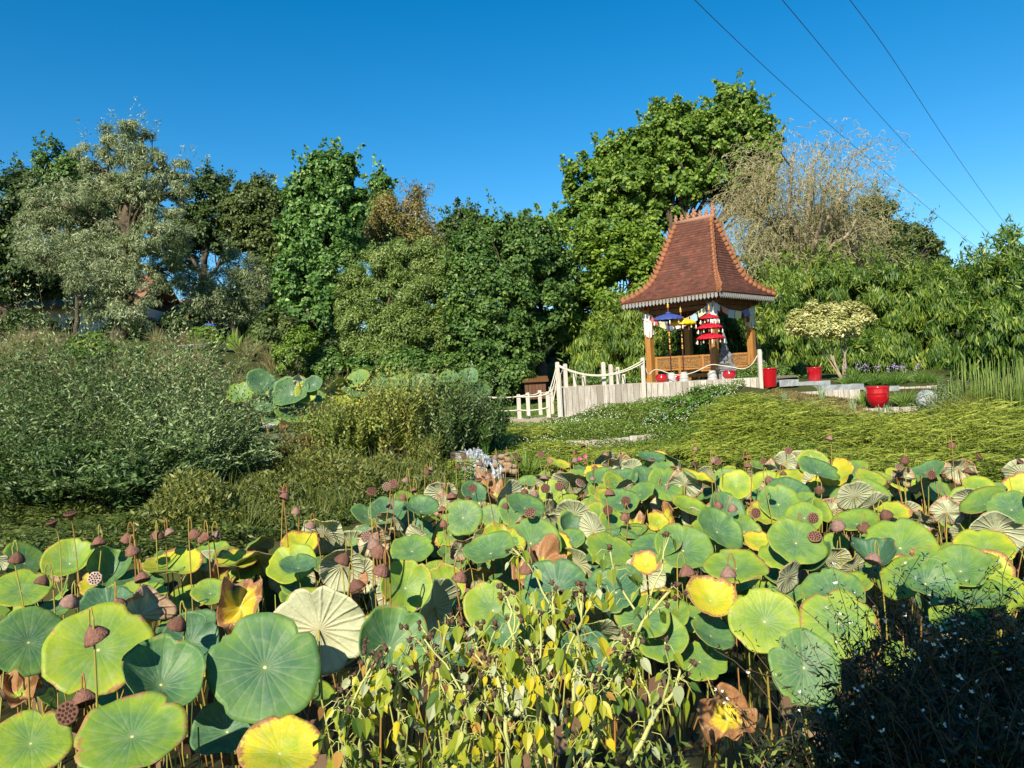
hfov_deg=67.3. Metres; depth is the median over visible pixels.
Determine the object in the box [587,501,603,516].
lotus leaf
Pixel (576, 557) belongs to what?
lotus leaf
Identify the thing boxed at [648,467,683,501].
lotus leaf
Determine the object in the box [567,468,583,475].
lotus leaf
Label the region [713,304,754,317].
prayer flags
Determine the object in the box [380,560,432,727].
lotus leaf
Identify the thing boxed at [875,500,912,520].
lotus leaf
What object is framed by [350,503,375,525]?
lotus leaf
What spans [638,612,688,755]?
lotus leaf
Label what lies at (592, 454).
creeping heath
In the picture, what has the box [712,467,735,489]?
lotus leaf
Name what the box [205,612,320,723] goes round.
lotus leaf
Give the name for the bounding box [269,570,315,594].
lotus leaf
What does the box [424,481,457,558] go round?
lotus leaf
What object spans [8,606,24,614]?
lotus leaf
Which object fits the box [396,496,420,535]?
lotus leaf
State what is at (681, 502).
lotus leaf
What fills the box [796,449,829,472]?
lotus leaf
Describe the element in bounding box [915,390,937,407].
boulder
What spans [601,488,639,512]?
lotus leaf
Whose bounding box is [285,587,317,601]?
lotus leaf
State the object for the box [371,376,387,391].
lotus leaf
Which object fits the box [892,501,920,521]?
lotus leaf
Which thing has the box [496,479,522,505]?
lotus leaf
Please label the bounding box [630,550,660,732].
lotus leaf
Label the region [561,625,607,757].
lotus leaf
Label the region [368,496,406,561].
lotus leaf
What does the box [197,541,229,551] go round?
lotus leaf
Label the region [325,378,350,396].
lotus leaf
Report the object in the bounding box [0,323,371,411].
tall grass
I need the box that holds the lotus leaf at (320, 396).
[311,390,325,402]
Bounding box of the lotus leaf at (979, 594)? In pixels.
[926,579,1011,647]
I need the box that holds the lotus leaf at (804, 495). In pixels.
[797,491,820,502]
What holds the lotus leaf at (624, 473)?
on the pond water
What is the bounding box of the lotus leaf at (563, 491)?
[555,489,578,502]
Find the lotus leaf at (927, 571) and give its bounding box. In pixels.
[899,555,958,643]
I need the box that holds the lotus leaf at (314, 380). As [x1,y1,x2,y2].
[303,375,322,413]
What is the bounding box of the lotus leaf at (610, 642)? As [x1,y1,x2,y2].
[582,639,628,767]
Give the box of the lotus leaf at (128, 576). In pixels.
[112,569,164,584]
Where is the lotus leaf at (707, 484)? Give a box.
[703,482,717,503]
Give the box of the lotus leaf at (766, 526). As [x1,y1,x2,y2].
[746,507,769,580]
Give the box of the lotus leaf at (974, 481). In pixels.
[962,475,995,488]
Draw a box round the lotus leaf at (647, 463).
[645,450,666,466]
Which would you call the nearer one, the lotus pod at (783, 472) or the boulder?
the lotus pod at (783, 472)
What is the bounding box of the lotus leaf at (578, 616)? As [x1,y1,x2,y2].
[576,602,595,682]
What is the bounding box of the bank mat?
[395,379,820,495]
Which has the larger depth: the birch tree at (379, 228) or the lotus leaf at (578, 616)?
the birch tree at (379, 228)
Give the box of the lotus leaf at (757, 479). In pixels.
[752,470,776,491]
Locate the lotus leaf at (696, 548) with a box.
[654,523,713,601]
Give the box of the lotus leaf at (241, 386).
[226,382,253,424]
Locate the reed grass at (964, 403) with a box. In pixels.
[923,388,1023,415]
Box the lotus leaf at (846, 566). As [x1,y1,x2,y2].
[839,553,875,646]
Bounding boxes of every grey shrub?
[898,380,971,414]
[917,378,969,400]
[936,378,995,402]
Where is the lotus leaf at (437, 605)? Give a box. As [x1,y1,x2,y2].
[419,578,461,742]
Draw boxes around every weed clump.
[272,430,323,470]
[287,400,342,447]
[297,392,383,458]
[313,377,402,458]
[343,360,442,461]
[366,363,465,454]
[402,356,491,464]
[431,369,512,451]
[448,379,518,452]
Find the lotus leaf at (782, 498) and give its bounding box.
[757,484,800,519]
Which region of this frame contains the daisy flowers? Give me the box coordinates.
[536,381,741,433]
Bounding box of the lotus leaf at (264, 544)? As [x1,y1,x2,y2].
[245,536,273,611]
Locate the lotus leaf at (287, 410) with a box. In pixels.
[274,402,309,428]
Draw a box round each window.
[61,317,82,335]
[98,317,110,328]
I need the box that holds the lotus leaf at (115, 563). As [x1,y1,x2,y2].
[86,546,131,586]
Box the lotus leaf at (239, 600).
[216,576,262,634]
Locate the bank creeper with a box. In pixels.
[0,455,400,573]
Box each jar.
[655,374,667,382]
[722,370,735,378]
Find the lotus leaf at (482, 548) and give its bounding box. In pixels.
[463,530,514,655]
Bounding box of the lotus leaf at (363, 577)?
[349,571,369,595]
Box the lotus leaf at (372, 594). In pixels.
[369,587,378,608]
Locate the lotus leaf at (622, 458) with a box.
[607,452,630,468]
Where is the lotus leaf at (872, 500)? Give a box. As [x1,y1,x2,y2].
[858,491,888,511]
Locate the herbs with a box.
[330,723,785,767]
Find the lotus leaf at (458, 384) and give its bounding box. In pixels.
[447,375,467,392]
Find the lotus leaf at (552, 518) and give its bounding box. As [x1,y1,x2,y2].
[542,513,557,526]
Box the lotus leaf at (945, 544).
[940,542,951,547]
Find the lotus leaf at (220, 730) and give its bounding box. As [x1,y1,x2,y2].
[189,700,252,767]
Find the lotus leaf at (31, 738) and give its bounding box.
[0,709,73,767]
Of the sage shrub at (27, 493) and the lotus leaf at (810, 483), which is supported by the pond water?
the lotus leaf at (810, 483)
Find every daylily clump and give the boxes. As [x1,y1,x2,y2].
[509,446,550,473]
[850,389,868,405]
[889,389,917,406]
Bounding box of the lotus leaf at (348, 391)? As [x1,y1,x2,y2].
[342,381,368,396]
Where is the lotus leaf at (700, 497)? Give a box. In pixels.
[696,492,703,500]
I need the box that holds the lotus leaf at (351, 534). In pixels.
[333,530,362,599]
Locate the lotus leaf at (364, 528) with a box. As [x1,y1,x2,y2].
[353,525,374,559]
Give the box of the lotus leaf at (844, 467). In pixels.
[819,457,853,486]
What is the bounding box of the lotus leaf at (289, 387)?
[272,375,308,426]
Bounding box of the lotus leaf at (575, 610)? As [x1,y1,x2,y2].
[563,606,585,713]
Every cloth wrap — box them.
[643,314,654,338]
[707,301,718,323]
[744,308,756,328]
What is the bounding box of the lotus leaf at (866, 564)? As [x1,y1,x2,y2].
[864,562,882,634]
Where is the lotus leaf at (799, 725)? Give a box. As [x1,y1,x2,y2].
[793,703,855,766]
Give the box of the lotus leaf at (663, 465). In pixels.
[648,461,669,469]
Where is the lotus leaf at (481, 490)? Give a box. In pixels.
[461,480,486,568]
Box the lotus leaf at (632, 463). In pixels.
[621,458,641,469]
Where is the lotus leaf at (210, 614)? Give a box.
[156,608,216,757]
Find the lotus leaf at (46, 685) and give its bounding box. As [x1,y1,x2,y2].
[7,673,51,710]
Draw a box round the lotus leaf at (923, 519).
[909,509,936,531]
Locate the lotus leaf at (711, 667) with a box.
[674,640,727,751]
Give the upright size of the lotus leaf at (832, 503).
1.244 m
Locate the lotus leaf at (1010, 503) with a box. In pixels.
[985,490,1023,615]
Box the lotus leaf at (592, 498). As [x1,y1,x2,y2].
[588,495,595,503]
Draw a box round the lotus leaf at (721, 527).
[697,506,742,650]
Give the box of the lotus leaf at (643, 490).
[630,481,654,528]
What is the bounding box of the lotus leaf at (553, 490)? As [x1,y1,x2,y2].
[538,479,560,499]
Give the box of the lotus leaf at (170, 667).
[121,633,205,767]
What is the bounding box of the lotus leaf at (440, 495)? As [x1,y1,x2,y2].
[433,491,454,558]
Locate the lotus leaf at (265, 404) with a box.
[252,394,276,411]
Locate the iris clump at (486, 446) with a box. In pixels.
[471,420,495,454]
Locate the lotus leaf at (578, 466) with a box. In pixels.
[569,464,586,493]
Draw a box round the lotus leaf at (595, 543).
[585,531,631,567]
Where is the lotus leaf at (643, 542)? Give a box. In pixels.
[628,533,682,673]
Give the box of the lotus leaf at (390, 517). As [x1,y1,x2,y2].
[376,512,404,563]
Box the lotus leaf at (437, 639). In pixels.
[425,625,474,711]
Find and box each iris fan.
[781,391,787,401]
[815,382,825,398]
[848,397,855,409]
[876,403,884,415]
[885,405,891,415]
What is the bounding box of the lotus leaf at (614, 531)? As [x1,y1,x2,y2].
[605,528,636,542]
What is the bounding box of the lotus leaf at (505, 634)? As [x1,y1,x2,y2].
[484,612,518,766]
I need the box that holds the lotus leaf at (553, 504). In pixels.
[534,499,556,518]
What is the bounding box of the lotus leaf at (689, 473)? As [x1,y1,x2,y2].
[683,469,696,478]
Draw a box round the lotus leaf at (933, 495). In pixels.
[915,475,950,512]
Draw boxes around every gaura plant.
[700,668,898,767]
[711,608,1010,767]
[746,640,1023,767]
[765,552,1023,767]
[834,618,970,760]
[839,590,1023,767]
[841,559,1023,763]
[871,549,1023,766]
[900,577,1023,727]
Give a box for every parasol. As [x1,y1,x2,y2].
[653,302,683,381]
[666,307,696,380]
[696,305,724,379]
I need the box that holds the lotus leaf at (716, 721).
[697,682,757,767]
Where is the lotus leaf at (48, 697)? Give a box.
[37,685,75,713]
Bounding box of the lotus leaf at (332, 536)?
[302,519,344,555]
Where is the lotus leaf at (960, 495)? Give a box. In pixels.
[952,488,984,525]
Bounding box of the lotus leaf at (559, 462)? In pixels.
[547,456,570,472]
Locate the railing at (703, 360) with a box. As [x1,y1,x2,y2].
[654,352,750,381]
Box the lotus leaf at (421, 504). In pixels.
[403,494,439,563]
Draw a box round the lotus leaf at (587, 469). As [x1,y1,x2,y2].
[584,464,602,475]
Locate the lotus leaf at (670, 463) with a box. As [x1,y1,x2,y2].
[664,459,674,466]
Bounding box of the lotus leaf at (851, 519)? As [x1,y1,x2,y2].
[832,508,879,555]
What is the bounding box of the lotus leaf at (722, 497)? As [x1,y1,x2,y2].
[709,491,746,548]
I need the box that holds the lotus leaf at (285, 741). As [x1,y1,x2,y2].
[237,713,321,767]
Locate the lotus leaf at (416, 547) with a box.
[390,534,433,609]
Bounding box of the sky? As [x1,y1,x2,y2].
[0,0,1023,330]
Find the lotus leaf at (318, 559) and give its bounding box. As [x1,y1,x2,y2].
[314,555,326,572]
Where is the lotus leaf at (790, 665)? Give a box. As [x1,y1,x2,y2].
[768,627,841,760]
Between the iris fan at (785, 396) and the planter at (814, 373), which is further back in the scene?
the planter at (814, 373)
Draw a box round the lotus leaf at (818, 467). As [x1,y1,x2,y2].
[798,456,839,488]
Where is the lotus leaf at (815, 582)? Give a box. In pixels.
[800,567,865,757]
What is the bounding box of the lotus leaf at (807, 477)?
[802,471,819,532]
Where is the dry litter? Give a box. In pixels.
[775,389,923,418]
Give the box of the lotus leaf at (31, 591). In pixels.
[0,569,51,713]
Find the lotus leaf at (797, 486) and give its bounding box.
[768,476,810,500]
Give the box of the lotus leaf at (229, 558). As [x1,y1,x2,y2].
[215,548,257,579]
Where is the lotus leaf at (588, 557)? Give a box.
[585,552,606,569]
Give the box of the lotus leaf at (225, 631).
[223,604,258,634]
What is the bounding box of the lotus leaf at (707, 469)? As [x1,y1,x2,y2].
[697,466,715,476]
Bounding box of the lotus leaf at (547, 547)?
[528,533,566,563]
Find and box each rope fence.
[492,389,553,415]
[492,391,550,418]
[555,349,762,416]
[563,364,589,387]
[608,364,625,384]
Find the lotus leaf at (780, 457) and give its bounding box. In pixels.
[774,451,796,469]
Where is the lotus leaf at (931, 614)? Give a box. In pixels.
[928,605,988,736]
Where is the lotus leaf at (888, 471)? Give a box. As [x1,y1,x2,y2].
[885,467,915,500]
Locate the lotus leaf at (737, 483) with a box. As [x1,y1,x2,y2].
[719,469,753,498]
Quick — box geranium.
[644,385,727,423]
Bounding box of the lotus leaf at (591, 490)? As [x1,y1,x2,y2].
[588,483,607,495]
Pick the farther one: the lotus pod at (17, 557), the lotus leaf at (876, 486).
the lotus leaf at (876, 486)
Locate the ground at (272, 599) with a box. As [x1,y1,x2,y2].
[0,331,1023,765]
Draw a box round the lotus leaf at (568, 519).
[560,511,580,529]
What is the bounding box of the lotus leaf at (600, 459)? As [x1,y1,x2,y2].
[592,451,615,464]
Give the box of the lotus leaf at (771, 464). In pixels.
[763,458,792,472]
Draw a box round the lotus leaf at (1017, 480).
[1000,471,1023,564]
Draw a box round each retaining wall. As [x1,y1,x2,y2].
[562,378,758,416]
[566,434,661,446]
[800,389,859,398]
[862,406,915,412]
[899,385,936,388]
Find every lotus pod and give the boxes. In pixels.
[7,540,36,708]
[33,563,59,767]
[46,519,63,618]
[55,700,88,725]
[59,581,79,767]
[63,510,80,595]
[72,673,98,715]
[84,571,103,714]
[84,607,109,707]
[91,524,105,585]
[113,581,127,698]
[120,522,135,577]
[125,534,140,568]
[134,559,150,586]
[150,520,163,624]
[164,518,174,619]
[166,600,186,767]
[188,517,201,701]
[197,527,204,578]
[200,520,212,609]
[212,521,225,634]
[278,488,287,603]
[279,483,289,547]
[291,498,300,530]
[305,513,321,558]
[334,537,352,695]
[348,562,373,767]
[361,531,378,577]
[366,487,376,587]
[367,525,387,732]
[368,518,383,739]
[370,531,391,747]
[372,549,390,763]
[382,482,390,530]
[386,494,394,538]
[389,479,401,536]
[399,487,408,525]
[402,468,414,524]
[411,480,417,494]
[423,464,429,515]
[427,461,433,481]
[438,498,445,540]
[440,509,454,617]
[442,476,449,488]
[446,482,457,562]
[451,557,483,765]
[455,459,460,491]
[468,484,479,528]
[475,478,482,507]
[477,455,486,502]
[481,466,486,504]
[484,468,493,521]
[492,449,498,476]
[502,494,508,524]
[504,446,508,479]
[512,453,517,479]
[516,458,522,480]
[518,548,532,732]
[520,481,528,493]
[524,507,536,519]
[530,483,539,517]
[537,451,543,474]
[540,465,548,516]
[541,484,550,513]
[555,482,563,500]
[568,450,579,500]
[572,451,578,499]
[573,479,584,499]
[581,438,587,465]
[591,460,597,470]
[602,446,608,465]
[603,505,612,514]
[604,479,614,532]
[620,503,630,540]
[621,496,629,504]
[649,458,655,512]
[677,552,695,752]
[693,440,697,470]
[710,450,715,493]
[712,457,718,490]
[713,493,722,548]
[714,459,722,484]
[720,553,744,753]
[727,496,737,514]
[743,450,749,502]
[743,455,751,549]
[748,508,760,517]
[759,458,766,464]
[763,467,773,523]
[779,464,786,477]
[784,447,791,467]
[807,512,818,574]
[807,531,821,571]
[814,479,824,533]
[826,431,832,464]
[830,508,845,564]
[856,512,869,564]
[864,540,892,730]
[877,500,893,633]
[894,470,903,501]
[895,464,903,501]
[899,449,909,504]
[921,470,935,514]
[929,467,945,540]
[939,474,945,544]
[947,434,955,487]
[963,459,971,476]
[966,453,982,476]
[1009,458,1023,563]
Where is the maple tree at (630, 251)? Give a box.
[545,208,666,349]
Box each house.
[0,276,179,335]
[144,299,222,322]
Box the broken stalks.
[0,488,1023,767]
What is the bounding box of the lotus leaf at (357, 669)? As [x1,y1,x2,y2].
[350,663,391,767]
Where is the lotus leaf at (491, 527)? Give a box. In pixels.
[483,522,525,648]
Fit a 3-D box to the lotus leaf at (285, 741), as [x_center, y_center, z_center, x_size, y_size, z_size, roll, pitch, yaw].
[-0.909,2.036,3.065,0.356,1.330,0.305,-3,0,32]
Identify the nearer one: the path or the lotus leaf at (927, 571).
the lotus leaf at (927, 571)
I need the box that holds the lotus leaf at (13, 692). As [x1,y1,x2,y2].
[0,669,41,712]
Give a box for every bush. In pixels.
[0,307,71,342]
[64,332,117,390]
[95,308,169,339]
[130,342,222,363]
[161,305,216,338]
[188,324,225,347]
[195,314,252,340]
[243,305,301,358]
[270,324,318,375]
[295,344,464,394]
[321,328,405,355]
[543,328,549,350]
[544,345,571,364]
[581,374,645,384]
[658,367,738,379]
[735,361,808,379]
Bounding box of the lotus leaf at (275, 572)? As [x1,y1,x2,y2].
[266,543,315,583]
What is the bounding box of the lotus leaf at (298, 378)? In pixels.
[293,375,302,424]
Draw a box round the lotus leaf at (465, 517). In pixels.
[442,499,482,567]
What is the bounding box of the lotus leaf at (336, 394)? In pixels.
[334,385,358,405]
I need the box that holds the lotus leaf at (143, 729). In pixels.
[74,691,187,767]
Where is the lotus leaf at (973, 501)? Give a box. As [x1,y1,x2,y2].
[959,486,1006,513]
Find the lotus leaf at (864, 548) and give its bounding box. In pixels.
[851,536,897,686]
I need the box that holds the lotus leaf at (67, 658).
[41,602,153,708]
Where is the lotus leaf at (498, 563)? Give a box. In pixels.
[477,558,510,582]
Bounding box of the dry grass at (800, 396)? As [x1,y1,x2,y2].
[755,389,861,411]
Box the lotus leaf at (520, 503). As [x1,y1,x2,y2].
[507,493,545,518]
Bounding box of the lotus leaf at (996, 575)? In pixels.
[986,570,1023,638]
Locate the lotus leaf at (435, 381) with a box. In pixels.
[422,374,441,390]
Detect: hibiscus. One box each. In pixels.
[312,650,383,767]
[329,637,393,767]
[366,633,426,767]
[393,622,468,767]
[410,606,472,767]
[422,633,497,767]
[450,610,539,767]
[460,647,534,767]
[487,582,552,748]
[505,544,574,767]
[505,608,580,767]
[519,592,571,767]
[542,608,628,767]
[552,577,621,767]
[583,634,651,767]
[584,531,688,767]
[621,623,700,765]
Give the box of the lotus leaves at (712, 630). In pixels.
[0,460,1023,717]
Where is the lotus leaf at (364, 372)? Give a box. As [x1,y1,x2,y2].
[346,369,369,387]
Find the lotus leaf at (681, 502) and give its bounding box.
[672,494,705,569]
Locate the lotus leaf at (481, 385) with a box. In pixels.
[471,384,490,398]
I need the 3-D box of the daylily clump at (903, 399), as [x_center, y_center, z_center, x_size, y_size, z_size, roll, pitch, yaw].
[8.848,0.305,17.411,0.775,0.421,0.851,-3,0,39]
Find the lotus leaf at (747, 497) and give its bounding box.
[744,476,753,500]
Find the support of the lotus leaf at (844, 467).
on the pond water
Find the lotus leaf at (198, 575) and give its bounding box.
[181,569,209,605]
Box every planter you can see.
[762,368,777,386]
[806,367,822,380]
[865,386,889,406]
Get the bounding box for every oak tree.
[0,151,87,323]
[14,129,164,274]
[158,158,237,305]
[214,168,285,318]
[429,197,489,255]
[730,194,862,283]
[842,173,946,274]
[924,242,955,276]
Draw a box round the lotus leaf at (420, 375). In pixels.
[409,372,432,390]
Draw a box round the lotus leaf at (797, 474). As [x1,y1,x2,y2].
[775,469,803,481]
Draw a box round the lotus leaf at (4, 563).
[0,551,9,570]
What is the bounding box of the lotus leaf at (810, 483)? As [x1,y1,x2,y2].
[806,476,840,532]
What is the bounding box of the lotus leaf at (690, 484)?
[666,468,702,497]
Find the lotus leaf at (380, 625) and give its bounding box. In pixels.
[358,605,428,767]
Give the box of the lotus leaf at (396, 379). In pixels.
[390,373,409,392]
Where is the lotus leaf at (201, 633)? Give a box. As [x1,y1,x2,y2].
[162,611,218,767]
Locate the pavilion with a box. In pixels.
[620,204,776,382]
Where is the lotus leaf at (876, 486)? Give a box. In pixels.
[851,478,890,510]
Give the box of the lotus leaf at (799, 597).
[767,573,805,604]
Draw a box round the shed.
[522,376,548,399]
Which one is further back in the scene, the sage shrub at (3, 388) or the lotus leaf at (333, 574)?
the sage shrub at (3, 388)
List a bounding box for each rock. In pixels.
[449,451,465,460]
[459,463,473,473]
[485,468,507,477]
[498,454,507,459]
[498,460,505,467]
[501,468,510,473]
[503,462,511,467]
[504,457,513,461]
[509,469,517,474]
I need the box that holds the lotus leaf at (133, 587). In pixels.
[121,579,168,598]
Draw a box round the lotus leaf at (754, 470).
[747,467,763,474]
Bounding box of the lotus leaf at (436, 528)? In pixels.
[431,522,464,546]
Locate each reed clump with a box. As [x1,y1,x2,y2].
[948,360,985,401]
[956,354,1000,412]
[980,354,1022,409]
[989,357,1023,414]
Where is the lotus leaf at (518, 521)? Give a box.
[515,516,525,523]
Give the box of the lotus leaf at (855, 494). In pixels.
[837,480,873,537]
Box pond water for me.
[0,545,1023,767]
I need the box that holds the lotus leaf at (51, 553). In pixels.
[40,538,94,587]
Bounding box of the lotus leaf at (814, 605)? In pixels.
[799,589,878,758]
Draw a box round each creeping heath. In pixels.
[445,432,742,472]
[494,420,557,445]
[676,387,1023,481]
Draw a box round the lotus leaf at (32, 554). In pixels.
[3,542,43,573]
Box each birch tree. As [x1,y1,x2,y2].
[360,180,408,268]
[383,176,444,265]
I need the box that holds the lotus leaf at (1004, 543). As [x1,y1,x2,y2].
[952,529,1016,560]
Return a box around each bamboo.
[557,284,676,384]
[654,312,746,372]
[737,241,825,372]
[786,233,885,373]
[849,246,966,373]
[908,232,1000,369]
[940,214,1023,380]
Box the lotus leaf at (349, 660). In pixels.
[336,658,355,750]
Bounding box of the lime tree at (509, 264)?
[436,188,587,398]
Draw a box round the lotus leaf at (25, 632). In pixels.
[0,606,62,708]
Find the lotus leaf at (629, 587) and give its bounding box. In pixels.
[585,564,642,746]
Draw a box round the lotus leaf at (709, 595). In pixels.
[686,575,737,754]
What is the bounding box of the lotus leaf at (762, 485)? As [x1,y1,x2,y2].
[759,481,767,491]
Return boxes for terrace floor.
[548,375,801,389]
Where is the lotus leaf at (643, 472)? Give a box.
[629,465,652,482]
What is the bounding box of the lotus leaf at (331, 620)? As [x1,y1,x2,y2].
[273,585,365,754]
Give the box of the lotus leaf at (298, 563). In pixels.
[278,553,316,587]
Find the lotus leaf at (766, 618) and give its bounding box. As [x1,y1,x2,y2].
[728,588,800,760]
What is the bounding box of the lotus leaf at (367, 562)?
[359,558,377,600]
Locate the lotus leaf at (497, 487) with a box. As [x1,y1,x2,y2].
[485,478,510,504]
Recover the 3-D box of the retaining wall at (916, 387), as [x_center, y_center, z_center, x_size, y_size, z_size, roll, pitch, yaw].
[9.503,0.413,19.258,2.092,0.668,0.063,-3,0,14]
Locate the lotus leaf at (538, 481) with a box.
[535,475,551,487]
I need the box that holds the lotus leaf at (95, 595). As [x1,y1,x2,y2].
[77,585,132,611]
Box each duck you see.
[260,422,274,431]
[278,422,289,430]
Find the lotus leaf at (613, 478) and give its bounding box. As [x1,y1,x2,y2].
[603,471,623,488]
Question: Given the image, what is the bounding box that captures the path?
[501,416,546,419]
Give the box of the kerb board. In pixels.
[509,417,564,424]
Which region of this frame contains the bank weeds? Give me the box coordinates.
[128,432,458,540]
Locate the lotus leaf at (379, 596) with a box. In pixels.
[376,564,417,684]
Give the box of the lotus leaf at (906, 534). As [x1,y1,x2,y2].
[864,517,940,640]
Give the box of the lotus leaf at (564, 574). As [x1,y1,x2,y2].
[524,558,586,725]
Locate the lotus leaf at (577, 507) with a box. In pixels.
[555,499,588,518]
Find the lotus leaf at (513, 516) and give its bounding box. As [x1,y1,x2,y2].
[498,493,534,525]
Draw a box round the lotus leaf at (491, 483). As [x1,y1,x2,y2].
[462,465,495,504]
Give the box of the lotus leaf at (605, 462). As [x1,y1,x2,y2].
[601,458,616,465]
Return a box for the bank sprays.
[0,485,266,557]
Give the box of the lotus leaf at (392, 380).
[381,377,394,396]
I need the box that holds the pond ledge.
[252,431,297,439]
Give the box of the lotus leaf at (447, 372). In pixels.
[440,370,457,382]
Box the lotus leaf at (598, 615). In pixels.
[580,606,617,730]
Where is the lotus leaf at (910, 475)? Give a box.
[887,466,915,500]
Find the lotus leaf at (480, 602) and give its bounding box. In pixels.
[463,580,520,762]
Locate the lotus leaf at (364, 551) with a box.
[357,527,390,610]
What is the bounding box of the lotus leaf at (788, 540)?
[766,517,827,564]
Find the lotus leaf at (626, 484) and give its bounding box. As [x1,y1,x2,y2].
[615,479,636,489]
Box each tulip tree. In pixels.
[260,136,373,353]
[357,154,399,301]
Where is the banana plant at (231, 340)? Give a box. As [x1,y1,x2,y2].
[226,329,242,349]
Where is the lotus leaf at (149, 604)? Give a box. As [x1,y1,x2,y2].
[126,584,177,767]
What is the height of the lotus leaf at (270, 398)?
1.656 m
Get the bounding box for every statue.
[716,332,736,378]
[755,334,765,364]
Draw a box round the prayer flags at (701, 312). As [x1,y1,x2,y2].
[643,302,712,329]
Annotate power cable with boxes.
[695,0,975,246]
[782,0,987,231]
[850,0,1020,244]
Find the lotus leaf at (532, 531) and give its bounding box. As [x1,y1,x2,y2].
[505,518,561,564]
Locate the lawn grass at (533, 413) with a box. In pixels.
[486,391,557,418]
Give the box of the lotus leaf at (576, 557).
[562,547,591,578]
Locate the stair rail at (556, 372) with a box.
[548,365,564,415]
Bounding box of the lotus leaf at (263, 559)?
[229,551,272,580]
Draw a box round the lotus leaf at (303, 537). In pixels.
[280,530,319,549]
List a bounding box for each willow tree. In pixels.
[3,216,117,334]
[11,96,209,339]
[172,234,273,341]
[329,215,452,397]
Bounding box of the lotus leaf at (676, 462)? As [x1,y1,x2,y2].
[661,454,680,468]
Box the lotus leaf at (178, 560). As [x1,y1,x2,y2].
[141,547,202,615]
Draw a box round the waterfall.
[457,447,503,479]
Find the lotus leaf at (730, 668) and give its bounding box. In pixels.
[726,656,748,672]
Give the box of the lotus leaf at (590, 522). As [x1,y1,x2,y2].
[579,510,604,551]
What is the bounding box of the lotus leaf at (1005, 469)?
[1001,458,1023,477]
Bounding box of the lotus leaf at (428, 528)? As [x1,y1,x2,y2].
[400,517,433,563]
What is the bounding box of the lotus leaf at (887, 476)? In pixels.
[872,470,890,480]
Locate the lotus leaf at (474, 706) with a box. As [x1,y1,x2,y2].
[454,695,494,759]
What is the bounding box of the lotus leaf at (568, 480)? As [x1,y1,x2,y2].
[551,472,587,494]
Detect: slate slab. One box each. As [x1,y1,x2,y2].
[776,379,798,386]
[798,380,829,385]
[813,383,863,390]
[863,386,898,390]
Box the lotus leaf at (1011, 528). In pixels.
[969,511,1023,645]
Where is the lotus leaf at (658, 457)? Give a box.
[638,450,665,462]
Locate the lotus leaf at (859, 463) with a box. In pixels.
[847,460,868,553]
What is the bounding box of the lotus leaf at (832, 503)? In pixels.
[822,497,842,532]
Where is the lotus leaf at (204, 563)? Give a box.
[154,550,207,592]
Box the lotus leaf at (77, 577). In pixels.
[77,545,98,612]
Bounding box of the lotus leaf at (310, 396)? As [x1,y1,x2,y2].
[294,381,316,407]
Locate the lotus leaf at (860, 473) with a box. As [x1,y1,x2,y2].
[855,468,886,485]
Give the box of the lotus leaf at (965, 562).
[929,544,992,586]
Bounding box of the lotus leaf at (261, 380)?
[246,368,276,430]
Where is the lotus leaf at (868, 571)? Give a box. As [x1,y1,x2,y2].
[845,567,877,602]
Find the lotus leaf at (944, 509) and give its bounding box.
[928,495,965,541]
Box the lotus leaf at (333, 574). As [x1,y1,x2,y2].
[319,549,364,674]
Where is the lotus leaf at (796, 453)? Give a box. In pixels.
[792,450,812,468]
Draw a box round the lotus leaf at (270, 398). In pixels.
[268,387,293,432]
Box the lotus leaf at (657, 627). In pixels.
[614,595,669,757]
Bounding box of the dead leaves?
[0,492,1023,767]
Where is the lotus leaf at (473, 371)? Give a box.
[458,367,477,384]
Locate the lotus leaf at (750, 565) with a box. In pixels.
[702,548,768,707]
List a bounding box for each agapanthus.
[834,362,869,383]
[862,364,888,385]
[875,363,913,385]
[896,362,927,382]
[911,371,943,382]
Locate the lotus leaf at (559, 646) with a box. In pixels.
[548,634,585,701]
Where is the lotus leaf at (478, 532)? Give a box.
[472,529,491,570]
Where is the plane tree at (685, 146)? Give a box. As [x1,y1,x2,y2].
[519,67,787,255]
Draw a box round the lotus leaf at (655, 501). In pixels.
[647,493,675,510]
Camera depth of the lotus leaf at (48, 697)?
5.60 m
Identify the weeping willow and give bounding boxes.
[702,117,929,283]
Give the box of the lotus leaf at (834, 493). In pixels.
[829,483,852,558]
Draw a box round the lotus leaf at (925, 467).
[910,459,943,514]
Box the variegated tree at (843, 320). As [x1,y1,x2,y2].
[783,299,878,379]
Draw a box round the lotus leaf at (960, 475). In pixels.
[942,458,977,485]
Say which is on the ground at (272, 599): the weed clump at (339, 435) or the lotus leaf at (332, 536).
the weed clump at (339, 435)
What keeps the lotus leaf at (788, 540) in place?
on the pond water
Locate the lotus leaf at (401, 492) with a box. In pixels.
[394,490,413,498]
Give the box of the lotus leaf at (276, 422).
[261,411,281,430]
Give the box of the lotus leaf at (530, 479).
[517,475,536,487]
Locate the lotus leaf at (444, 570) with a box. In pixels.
[430,562,465,687]
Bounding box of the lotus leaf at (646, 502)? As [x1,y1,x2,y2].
[643,499,650,511]
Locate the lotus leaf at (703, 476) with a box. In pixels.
[682,468,715,482]
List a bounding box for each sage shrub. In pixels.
[0,225,321,471]
[0,245,220,478]
[0,263,359,475]
[0,265,265,458]
[0,393,245,511]
[0,395,166,516]
[44,309,330,486]
[199,417,278,461]
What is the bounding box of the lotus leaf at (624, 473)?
[604,468,637,481]
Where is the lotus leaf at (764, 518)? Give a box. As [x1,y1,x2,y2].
[748,500,775,553]
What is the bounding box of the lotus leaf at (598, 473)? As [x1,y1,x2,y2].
[586,466,612,483]
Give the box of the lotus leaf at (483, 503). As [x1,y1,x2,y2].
[478,501,489,523]
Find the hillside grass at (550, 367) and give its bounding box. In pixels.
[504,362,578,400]
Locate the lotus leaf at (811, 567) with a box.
[799,541,831,572]

